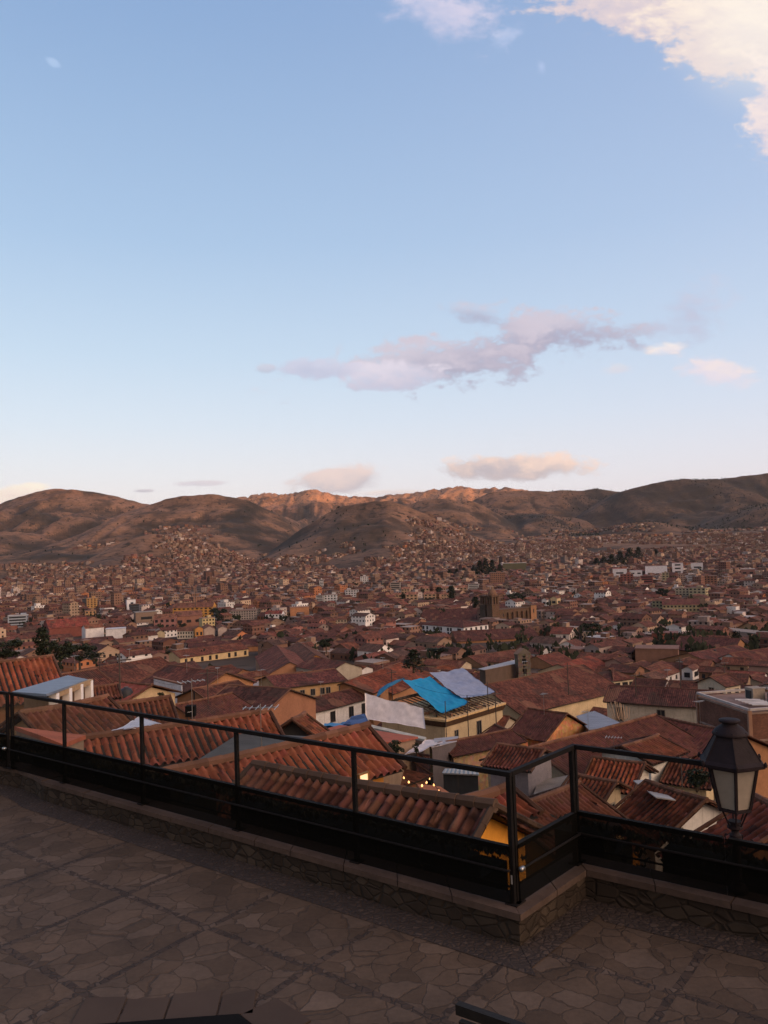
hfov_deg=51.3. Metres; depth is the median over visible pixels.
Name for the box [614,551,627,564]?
conifer tree
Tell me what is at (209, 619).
apartment block
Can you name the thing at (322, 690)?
window
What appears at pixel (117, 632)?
shed
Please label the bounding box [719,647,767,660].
tiled house
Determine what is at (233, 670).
tiled house
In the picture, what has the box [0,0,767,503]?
sky
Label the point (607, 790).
tiled house
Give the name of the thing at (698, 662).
tiled house
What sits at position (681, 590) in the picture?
apartment block
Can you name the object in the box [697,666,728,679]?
tiled house
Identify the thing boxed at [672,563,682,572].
apartment block
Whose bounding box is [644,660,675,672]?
tiled house
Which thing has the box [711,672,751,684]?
tiled house
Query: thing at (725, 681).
tiled house
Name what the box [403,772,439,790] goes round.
string lights
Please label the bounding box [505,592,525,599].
broadleaf tree
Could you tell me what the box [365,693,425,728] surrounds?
tarpaulin
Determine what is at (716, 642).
tiled house
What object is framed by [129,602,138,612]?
apartment block
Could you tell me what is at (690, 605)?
apartment block
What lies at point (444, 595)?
villa
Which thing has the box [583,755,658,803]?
tiled house
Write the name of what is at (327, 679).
tiled house
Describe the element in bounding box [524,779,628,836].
tiled house
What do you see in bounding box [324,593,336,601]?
apartment block
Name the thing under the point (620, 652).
tiled house
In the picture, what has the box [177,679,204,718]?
tv aerial
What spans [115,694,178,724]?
tiled house
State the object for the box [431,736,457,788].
corrugated shed
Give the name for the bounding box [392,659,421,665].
tiled house
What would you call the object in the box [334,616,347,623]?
apartment block
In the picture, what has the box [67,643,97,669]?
broadleaf tree
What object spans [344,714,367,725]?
blue sheet
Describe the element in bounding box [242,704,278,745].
tv aerial
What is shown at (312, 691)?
window
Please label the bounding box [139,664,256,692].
tiled house
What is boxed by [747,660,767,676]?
tiled house
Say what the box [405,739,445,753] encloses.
white sheet roof
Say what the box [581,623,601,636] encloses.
broadleaf tree
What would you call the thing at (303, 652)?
tiled house
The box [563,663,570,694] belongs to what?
utility pole
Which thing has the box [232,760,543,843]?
tiled house
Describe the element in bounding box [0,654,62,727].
tiled house
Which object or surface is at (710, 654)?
tiled house
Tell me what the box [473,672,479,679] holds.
tiled house
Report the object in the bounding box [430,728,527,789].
tiled house
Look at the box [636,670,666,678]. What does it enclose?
tiled house
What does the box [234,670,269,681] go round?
tiled house
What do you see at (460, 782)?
shed
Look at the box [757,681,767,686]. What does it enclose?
tiled house
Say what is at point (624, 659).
tiled house
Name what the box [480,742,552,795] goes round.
tiled house
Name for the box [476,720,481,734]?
window
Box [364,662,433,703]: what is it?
tiled house
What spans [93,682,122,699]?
tiled house
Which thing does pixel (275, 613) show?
apartment block
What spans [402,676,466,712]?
tarpaulin
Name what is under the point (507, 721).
tiled house
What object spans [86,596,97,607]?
apartment block
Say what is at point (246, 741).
flat roof
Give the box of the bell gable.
[513,648,531,677]
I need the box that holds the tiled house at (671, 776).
[659,762,714,800]
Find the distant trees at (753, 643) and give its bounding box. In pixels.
[0,478,767,666]
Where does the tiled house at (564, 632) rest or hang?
on the terrain
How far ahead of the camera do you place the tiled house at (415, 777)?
73.81 m
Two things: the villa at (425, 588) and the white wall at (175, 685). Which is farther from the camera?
the villa at (425, 588)
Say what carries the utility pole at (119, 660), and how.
on the terrain
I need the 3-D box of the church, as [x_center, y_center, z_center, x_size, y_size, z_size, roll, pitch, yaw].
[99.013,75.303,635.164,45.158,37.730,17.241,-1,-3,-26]
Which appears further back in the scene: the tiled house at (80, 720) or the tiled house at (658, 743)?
the tiled house at (658, 743)
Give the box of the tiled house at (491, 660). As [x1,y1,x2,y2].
[486,656,513,665]
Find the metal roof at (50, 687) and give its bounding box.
[12,675,87,696]
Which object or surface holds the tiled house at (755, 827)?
on the terrain
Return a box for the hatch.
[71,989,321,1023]
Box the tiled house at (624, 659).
[604,655,633,666]
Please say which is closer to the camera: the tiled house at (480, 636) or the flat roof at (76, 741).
the flat roof at (76, 741)
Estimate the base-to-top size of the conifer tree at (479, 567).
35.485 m
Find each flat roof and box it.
[14,726,85,749]
[200,734,304,758]
[416,783,447,791]
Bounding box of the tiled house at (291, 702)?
[214,684,319,724]
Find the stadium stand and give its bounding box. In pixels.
[503,562,525,569]
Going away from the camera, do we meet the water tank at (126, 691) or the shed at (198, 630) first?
the water tank at (126, 691)
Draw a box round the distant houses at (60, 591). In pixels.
[0,514,767,671]
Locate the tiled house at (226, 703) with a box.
[175,691,254,719]
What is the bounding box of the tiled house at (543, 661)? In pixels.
[530,652,572,668]
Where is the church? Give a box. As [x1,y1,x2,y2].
[479,586,536,619]
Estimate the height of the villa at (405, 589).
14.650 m
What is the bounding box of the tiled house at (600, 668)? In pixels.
[595,666,607,671]
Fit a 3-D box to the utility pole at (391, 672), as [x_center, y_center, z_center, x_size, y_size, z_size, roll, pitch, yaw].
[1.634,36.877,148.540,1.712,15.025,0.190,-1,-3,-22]
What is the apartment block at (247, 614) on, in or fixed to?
on the terrain
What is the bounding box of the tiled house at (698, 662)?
[682,658,716,667]
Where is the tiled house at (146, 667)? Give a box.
[88,656,172,681]
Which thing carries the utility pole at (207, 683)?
on the terrain
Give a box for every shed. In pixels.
[81,623,103,638]
[105,627,125,638]
[193,626,202,637]
[202,624,214,635]
[216,623,226,635]
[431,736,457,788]
[442,768,478,794]
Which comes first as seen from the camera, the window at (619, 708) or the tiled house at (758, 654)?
the window at (619, 708)
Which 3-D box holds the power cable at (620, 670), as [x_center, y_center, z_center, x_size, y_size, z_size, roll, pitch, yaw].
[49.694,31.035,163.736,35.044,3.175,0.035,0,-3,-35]
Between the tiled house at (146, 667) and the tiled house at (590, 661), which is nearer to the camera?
the tiled house at (146, 667)
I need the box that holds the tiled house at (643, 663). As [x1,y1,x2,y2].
[632,660,650,667]
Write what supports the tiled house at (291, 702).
on the terrain
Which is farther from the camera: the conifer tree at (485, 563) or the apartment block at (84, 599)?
the conifer tree at (485, 563)
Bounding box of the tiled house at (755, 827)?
[693,793,767,843]
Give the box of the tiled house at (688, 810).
[614,778,730,831]
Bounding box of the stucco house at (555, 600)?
[550,596,560,604]
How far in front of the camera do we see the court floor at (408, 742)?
76.25 m
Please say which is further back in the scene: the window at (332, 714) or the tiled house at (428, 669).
the tiled house at (428, 669)
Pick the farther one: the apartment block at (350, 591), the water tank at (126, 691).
the apartment block at (350, 591)
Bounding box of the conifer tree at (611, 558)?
[608,554,617,563]
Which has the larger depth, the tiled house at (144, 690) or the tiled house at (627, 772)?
the tiled house at (144, 690)
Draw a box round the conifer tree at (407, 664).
[403,649,425,672]
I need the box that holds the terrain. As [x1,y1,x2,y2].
[0,473,767,680]
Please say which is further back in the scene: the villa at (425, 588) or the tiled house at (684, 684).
the villa at (425, 588)
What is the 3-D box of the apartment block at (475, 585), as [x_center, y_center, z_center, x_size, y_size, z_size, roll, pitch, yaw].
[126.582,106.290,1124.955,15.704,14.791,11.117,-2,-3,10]
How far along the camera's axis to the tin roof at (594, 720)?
100.89 m
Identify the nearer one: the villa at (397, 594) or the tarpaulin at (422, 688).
the tarpaulin at (422, 688)
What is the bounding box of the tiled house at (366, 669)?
[354,664,372,673]
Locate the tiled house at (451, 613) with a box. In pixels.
[421,608,478,620]
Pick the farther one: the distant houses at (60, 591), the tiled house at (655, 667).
the distant houses at (60, 591)
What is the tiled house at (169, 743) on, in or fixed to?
on the terrain
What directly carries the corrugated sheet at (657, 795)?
on the tiled house at (688, 810)
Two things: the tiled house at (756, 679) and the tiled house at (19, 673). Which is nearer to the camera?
the tiled house at (19, 673)
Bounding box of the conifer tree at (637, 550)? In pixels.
[634,547,643,557]
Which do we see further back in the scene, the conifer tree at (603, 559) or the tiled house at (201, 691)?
the conifer tree at (603, 559)
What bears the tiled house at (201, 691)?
on the terrain
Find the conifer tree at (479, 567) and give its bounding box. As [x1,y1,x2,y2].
[475,560,484,574]
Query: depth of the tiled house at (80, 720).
32.37 m
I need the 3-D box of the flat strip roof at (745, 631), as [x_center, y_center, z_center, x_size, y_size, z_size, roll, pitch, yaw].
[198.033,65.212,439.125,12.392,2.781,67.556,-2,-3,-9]
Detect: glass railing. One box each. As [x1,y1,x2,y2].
[0,691,9,768]
[7,692,521,907]
[508,745,580,905]
[570,743,767,903]
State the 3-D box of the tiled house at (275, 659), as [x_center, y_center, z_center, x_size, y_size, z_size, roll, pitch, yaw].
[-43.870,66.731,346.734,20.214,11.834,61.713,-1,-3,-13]
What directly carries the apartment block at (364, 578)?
on the terrain
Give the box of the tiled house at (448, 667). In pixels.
[434,664,457,669]
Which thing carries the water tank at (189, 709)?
on the terrain
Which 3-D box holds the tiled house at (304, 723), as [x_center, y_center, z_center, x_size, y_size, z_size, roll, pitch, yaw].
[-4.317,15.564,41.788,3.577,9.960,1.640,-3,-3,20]
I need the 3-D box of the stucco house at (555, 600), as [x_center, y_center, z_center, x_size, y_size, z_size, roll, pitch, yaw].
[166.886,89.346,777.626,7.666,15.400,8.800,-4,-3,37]
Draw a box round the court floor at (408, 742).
[328,725,417,784]
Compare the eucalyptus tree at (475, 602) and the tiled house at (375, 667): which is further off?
the eucalyptus tree at (475, 602)
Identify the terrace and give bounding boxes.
[0,795,767,1023]
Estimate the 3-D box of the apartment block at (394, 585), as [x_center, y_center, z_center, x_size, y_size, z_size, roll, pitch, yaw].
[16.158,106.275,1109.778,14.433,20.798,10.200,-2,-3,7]
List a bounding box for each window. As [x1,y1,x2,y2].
[310,688,315,695]
[320,687,324,694]
[326,686,330,693]
[330,711,335,722]
[349,706,353,717]
[357,771,368,779]
[361,703,364,713]
[454,729,458,737]
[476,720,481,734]
[615,707,623,721]
[656,709,665,716]
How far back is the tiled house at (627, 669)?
271.52 m
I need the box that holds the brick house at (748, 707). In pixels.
[695,686,767,742]
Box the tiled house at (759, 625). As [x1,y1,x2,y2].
[737,621,767,629]
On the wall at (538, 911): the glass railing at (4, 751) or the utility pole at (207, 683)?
the glass railing at (4, 751)
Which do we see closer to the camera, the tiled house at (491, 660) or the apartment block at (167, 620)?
the tiled house at (491, 660)
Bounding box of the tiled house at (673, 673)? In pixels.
[656,665,681,680]
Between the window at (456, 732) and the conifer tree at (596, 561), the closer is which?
the window at (456, 732)
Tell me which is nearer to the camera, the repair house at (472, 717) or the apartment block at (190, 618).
the repair house at (472, 717)
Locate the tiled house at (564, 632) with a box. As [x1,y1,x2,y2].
[549,627,577,639]
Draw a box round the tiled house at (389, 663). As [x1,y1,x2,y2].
[380,661,395,665]
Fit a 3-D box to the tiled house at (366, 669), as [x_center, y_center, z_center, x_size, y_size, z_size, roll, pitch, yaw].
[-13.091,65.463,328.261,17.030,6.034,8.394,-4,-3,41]
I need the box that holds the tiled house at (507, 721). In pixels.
[497,715,516,728]
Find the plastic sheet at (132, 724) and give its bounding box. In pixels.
[114,717,160,729]
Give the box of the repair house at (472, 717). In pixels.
[382,682,505,753]
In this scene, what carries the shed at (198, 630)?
on the terrain
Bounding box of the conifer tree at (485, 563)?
[480,558,491,573]
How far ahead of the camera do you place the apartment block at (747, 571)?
1185.89 m
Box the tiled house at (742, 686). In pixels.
[678,680,752,688]
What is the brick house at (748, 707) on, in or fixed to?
on the terrain
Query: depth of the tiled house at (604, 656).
327.10 m
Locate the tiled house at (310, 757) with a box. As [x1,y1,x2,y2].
[161,721,407,782]
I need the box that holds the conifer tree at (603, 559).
[599,556,608,563]
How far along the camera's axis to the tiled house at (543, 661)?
335.80 m
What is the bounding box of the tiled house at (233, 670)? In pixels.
[205,665,250,673]
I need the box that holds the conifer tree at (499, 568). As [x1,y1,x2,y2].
[497,563,502,571]
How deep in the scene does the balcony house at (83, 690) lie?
36.67 m
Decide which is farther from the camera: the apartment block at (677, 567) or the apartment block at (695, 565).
the apartment block at (695, 565)
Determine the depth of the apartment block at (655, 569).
1311.75 m
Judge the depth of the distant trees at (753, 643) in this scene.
446.26 m
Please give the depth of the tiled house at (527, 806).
18.16 m
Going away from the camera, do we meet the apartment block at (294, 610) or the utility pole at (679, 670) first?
the utility pole at (679, 670)
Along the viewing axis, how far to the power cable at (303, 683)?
112.47 m
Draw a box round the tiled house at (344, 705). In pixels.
[315,688,380,724]
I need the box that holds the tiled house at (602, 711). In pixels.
[590,706,606,715]
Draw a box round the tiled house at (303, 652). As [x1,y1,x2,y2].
[286,642,328,660]
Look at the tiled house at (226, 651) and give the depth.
432.06 m
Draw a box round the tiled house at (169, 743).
[80,708,284,766]
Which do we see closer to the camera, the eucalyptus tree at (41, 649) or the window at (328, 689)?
the eucalyptus tree at (41, 649)
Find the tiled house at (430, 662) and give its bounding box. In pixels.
[423,658,471,668]
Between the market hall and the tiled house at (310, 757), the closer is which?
the tiled house at (310, 757)
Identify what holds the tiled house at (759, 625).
on the terrain
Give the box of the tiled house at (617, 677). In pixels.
[597,668,634,684]
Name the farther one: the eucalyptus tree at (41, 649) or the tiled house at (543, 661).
the tiled house at (543, 661)
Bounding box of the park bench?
[455,1001,525,1023]
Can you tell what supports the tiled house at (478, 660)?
on the terrain
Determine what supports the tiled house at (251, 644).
on the terrain
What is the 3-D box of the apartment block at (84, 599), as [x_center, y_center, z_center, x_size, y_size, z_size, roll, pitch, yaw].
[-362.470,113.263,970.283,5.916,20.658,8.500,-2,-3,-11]
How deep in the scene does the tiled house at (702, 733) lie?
67.42 m
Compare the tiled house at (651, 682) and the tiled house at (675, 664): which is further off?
the tiled house at (675, 664)
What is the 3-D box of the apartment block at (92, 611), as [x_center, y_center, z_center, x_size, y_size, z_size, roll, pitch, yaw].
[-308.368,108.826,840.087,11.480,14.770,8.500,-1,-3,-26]
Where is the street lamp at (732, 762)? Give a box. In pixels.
[697,717,767,846]
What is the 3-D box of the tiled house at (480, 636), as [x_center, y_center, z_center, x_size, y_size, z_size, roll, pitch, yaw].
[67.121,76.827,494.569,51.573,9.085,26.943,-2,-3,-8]
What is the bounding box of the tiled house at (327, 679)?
[256,668,348,696]
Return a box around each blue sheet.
[324,722,346,727]
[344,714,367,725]
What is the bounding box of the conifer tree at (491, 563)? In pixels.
[489,559,496,571]
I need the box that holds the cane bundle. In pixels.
[608,701,629,720]
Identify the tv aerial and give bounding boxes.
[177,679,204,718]
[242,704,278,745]
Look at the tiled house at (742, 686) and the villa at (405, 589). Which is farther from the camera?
the villa at (405, 589)
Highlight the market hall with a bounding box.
[43,617,89,636]
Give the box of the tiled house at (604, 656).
[576,652,620,660]
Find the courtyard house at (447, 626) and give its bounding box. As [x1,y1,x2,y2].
[421,619,488,633]
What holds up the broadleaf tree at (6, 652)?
on the terrain
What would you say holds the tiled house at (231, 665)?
on the terrain
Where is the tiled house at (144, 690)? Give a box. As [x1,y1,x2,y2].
[112,680,182,703]
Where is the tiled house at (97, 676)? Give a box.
[62,668,112,685]
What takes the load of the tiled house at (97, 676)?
on the terrain
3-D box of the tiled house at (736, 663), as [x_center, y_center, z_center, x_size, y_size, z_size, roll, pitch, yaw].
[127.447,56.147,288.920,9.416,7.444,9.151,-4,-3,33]
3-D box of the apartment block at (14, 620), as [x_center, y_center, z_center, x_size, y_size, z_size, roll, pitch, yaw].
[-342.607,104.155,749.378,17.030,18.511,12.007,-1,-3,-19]
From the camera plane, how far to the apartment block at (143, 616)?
734.11 m
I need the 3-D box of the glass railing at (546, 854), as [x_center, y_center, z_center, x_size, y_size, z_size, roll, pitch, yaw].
[1.369,2.578,6.704,0.134,1.029,1.055,-4,-3,42]
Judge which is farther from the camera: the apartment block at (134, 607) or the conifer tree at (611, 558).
the conifer tree at (611, 558)
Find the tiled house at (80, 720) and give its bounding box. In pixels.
[0,693,134,734]
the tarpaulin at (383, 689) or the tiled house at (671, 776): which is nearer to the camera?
the tiled house at (671, 776)
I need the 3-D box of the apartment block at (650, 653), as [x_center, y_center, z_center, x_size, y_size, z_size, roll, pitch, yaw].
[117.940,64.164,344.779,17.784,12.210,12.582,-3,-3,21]
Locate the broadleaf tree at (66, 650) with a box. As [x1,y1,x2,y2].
[47,640,75,670]
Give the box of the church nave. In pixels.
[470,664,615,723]
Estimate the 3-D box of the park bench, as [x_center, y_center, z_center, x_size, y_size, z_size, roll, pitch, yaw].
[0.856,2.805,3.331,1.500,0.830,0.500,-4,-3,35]
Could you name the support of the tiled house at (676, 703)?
on the terrain
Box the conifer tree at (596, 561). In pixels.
[591,558,599,564]
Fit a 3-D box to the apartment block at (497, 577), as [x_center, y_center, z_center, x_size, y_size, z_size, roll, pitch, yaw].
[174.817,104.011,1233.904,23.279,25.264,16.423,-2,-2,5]
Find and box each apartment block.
[8,613,28,626]
[82,597,86,605]
[84,608,95,615]
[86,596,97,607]
[126,598,135,609]
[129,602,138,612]
[134,610,156,623]
[153,613,176,626]
[173,602,216,616]
[174,610,201,626]
[177,627,193,638]
[199,615,214,626]
[231,608,257,619]
[265,610,284,619]
[289,606,308,615]
[315,593,323,601]
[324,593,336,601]
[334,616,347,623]
[344,588,358,596]
[360,575,367,582]
[390,581,400,590]
[468,582,479,588]
[489,571,504,582]
[612,568,626,576]
[620,573,632,582]
[629,570,641,575]
[634,645,678,662]
[640,574,652,582]
[645,565,666,573]
[651,631,677,642]
[652,598,664,608]
[662,571,668,579]
[662,598,699,611]
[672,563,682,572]
[675,586,688,595]
[678,573,684,581]
[687,573,695,580]
[688,586,709,595]
[691,563,702,570]
[703,574,716,584]
[741,568,754,575]
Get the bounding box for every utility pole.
[107,653,130,700]
[199,668,214,703]
[388,670,395,699]
[489,690,500,723]
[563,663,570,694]
[676,657,682,687]
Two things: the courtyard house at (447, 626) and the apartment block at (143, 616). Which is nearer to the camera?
the courtyard house at (447, 626)
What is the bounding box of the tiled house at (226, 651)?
[168,642,248,662]
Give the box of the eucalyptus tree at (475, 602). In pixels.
[470,597,479,607]
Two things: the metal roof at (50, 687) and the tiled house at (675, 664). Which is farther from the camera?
the tiled house at (675, 664)
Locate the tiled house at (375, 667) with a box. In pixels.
[369,664,387,671]
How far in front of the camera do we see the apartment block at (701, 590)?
833.59 m
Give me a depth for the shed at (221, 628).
590.70 m
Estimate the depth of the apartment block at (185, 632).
586.51 m
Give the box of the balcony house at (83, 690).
[24,675,92,708]
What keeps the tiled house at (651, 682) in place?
on the terrain
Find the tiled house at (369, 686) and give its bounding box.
[338,675,390,725]
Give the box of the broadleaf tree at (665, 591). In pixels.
[655,588,669,595]
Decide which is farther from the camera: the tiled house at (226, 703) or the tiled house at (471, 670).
the tiled house at (471, 670)
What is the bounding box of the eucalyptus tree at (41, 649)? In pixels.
[31,626,50,655]
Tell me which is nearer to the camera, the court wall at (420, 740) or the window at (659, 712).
the court wall at (420, 740)
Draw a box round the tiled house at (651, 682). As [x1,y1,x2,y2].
[631,677,667,686]
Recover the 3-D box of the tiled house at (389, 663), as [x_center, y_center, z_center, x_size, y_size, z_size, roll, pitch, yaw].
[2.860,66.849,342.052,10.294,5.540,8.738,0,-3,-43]
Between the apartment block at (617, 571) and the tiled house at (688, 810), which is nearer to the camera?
the tiled house at (688, 810)
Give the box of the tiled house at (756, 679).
[750,673,767,685]
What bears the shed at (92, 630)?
on the terrain
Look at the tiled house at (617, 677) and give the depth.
251.55 m
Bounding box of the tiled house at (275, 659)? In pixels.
[255,645,302,674]
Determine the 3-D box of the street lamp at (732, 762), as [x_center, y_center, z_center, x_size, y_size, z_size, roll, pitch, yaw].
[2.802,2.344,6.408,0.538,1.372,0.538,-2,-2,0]
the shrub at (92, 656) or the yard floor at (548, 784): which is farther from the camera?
the shrub at (92, 656)
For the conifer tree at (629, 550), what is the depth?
1653.21 m
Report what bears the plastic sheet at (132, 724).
on the tiled house at (169, 743)
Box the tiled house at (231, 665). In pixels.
[222,664,235,667]
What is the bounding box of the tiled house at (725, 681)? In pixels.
[694,673,743,693]
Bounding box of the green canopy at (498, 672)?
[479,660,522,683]
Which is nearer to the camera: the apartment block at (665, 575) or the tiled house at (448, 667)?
the tiled house at (448, 667)
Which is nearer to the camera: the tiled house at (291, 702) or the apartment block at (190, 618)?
the tiled house at (291, 702)
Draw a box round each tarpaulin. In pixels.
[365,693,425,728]
[377,678,404,696]
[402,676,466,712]
[430,668,494,697]
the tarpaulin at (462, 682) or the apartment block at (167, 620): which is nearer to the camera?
the tarpaulin at (462, 682)
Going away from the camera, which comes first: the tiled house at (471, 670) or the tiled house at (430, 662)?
the tiled house at (471, 670)
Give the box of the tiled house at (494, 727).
[480,723,533,745]
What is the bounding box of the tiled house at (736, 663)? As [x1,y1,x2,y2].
[720,657,750,670]
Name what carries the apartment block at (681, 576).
on the terrain
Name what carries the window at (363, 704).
in the tiled house at (344, 705)
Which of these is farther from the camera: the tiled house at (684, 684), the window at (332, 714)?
the tiled house at (684, 684)
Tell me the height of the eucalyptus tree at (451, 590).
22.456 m
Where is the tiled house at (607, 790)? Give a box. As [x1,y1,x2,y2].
[560,773,632,808]
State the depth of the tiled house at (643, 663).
304.24 m
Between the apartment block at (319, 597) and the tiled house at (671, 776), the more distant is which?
the apartment block at (319, 597)
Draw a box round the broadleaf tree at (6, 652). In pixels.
[0,639,23,658]
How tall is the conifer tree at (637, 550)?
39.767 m
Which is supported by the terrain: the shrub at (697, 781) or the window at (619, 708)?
the shrub at (697, 781)
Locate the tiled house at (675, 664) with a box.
[651,661,683,675]
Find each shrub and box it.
[86,651,104,661]
[388,740,403,752]
[412,742,418,755]
[425,647,451,654]
[683,768,709,792]
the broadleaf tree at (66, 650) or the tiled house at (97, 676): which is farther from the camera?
the broadleaf tree at (66, 650)
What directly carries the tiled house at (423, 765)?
on the terrain
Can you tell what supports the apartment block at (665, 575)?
on the terrain
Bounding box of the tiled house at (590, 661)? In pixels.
[538,655,604,672]
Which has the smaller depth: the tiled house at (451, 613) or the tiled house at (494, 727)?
the tiled house at (494, 727)
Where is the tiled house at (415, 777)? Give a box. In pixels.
[401,761,432,787]
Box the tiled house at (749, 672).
[725,670,767,676]
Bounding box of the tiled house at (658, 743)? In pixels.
[592,733,690,785]
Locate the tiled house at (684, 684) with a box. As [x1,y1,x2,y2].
[666,680,697,687]
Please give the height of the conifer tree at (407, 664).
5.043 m
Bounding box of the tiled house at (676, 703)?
[603,684,723,722]
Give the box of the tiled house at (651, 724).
[479,713,701,786]
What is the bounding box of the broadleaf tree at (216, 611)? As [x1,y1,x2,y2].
[208,608,226,616]
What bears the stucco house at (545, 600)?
on the terrain
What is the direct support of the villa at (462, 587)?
on the terrain
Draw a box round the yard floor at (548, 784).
[534,775,567,793]
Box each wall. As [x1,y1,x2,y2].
[0,767,767,946]
[153,676,182,702]
[371,725,425,756]
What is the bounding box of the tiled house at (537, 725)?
[510,707,586,745]
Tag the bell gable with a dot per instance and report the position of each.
(521, 668)
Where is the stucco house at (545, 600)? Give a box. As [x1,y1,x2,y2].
[542,598,549,605]
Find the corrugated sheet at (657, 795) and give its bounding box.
[633,780,675,800]
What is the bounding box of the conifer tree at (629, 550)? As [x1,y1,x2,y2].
[624,547,634,561]
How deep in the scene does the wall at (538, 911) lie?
6.81 m
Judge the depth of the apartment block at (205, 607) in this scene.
780.73 m
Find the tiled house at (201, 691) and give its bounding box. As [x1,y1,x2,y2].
[175,679,244,702]
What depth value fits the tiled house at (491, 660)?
334.23 m
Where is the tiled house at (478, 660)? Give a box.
[458,649,533,667]
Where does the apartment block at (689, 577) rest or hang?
on the terrain
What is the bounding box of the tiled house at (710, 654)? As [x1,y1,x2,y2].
[659,645,747,662]
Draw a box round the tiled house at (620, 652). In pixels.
[611,650,628,656]
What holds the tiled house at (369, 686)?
on the terrain
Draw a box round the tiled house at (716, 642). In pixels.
[676,636,747,654]
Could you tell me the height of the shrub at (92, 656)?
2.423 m
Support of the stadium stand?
on the terrain
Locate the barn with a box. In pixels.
[155,629,164,637]
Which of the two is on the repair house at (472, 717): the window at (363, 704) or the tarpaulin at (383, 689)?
the tarpaulin at (383, 689)
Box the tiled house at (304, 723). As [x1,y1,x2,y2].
[280,711,329,735]
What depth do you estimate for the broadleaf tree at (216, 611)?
740.37 m
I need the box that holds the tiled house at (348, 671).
[295,657,363,679]
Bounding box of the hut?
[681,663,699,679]
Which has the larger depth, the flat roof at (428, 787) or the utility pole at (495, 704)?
the utility pole at (495, 704)
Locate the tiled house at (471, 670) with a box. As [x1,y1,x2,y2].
[455,668,477,672]
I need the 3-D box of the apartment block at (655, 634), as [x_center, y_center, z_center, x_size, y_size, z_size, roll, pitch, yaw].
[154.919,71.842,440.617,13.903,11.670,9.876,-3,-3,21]
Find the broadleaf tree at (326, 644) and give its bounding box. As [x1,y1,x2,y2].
[316,638,333,653]
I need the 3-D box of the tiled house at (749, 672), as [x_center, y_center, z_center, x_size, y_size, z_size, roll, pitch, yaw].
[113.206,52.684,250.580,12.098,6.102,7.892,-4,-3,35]
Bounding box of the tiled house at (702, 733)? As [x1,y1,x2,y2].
[659,715,767,797]
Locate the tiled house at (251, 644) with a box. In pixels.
[187,638,257,651]
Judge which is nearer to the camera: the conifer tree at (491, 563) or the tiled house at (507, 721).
the tiled house at (507, 721)
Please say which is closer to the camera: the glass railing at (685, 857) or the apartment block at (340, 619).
the glass railing at (685, 857)
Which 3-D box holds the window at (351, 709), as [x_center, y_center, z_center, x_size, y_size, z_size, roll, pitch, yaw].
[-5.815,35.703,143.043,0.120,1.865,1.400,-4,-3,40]
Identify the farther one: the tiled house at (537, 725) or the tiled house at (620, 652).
the tiled house at (620, 652)
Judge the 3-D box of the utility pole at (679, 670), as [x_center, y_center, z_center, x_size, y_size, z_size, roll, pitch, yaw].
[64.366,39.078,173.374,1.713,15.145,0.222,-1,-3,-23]
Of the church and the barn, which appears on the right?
the church
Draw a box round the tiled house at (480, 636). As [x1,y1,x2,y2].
[449,627,538,643]
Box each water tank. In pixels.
[121,686,132,697]
[185,705,196,719]
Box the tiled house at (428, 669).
[414,665,440,671]
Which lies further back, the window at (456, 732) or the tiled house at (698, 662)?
the tiled house at (698, 662)
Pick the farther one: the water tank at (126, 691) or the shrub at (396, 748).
the water tank at (126, 691)
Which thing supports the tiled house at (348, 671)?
on the terrain
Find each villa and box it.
[393,593,401,598]
[401,587,409,593]
[405,592,417,599]
[418,586,429,591]
[423,591,435,598]
[441,592,447,599]
[455,585,467,590]
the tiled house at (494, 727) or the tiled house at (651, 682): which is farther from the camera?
the tiled house at (651, 682)
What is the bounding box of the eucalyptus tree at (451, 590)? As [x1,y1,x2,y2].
[446,585,455,597]
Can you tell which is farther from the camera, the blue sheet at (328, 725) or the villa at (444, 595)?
the villa at (444, 595)
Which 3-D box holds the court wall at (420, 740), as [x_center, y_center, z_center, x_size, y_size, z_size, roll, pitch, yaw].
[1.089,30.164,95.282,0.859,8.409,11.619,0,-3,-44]
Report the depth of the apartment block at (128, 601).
891.64 m
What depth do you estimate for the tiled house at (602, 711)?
151.34 m
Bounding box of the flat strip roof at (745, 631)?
[730,628,767,633]
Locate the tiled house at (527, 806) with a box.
[462,781,543,819]
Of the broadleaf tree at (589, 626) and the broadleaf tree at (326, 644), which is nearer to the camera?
the broadleaf tree at (326, 644)
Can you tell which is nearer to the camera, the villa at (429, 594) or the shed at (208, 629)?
the shed at (208, 629)
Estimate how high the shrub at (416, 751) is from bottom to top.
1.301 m
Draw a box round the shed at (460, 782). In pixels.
[442,768,478,794]
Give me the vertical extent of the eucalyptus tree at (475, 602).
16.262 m
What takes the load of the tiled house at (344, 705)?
on the terrain
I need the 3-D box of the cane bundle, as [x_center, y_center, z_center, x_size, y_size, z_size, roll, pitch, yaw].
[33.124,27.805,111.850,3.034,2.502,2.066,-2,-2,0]
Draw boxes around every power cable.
[212,673,387,683]
[572,659,678,670]
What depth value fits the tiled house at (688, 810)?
37.30 m
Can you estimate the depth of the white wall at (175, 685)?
121.42 m
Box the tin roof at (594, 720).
[576,711,619,731]
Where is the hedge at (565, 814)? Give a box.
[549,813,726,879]
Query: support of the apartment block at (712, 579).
on the terrain
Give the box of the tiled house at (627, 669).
[607,663,645,676]
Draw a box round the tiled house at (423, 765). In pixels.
[416,753,430,784]

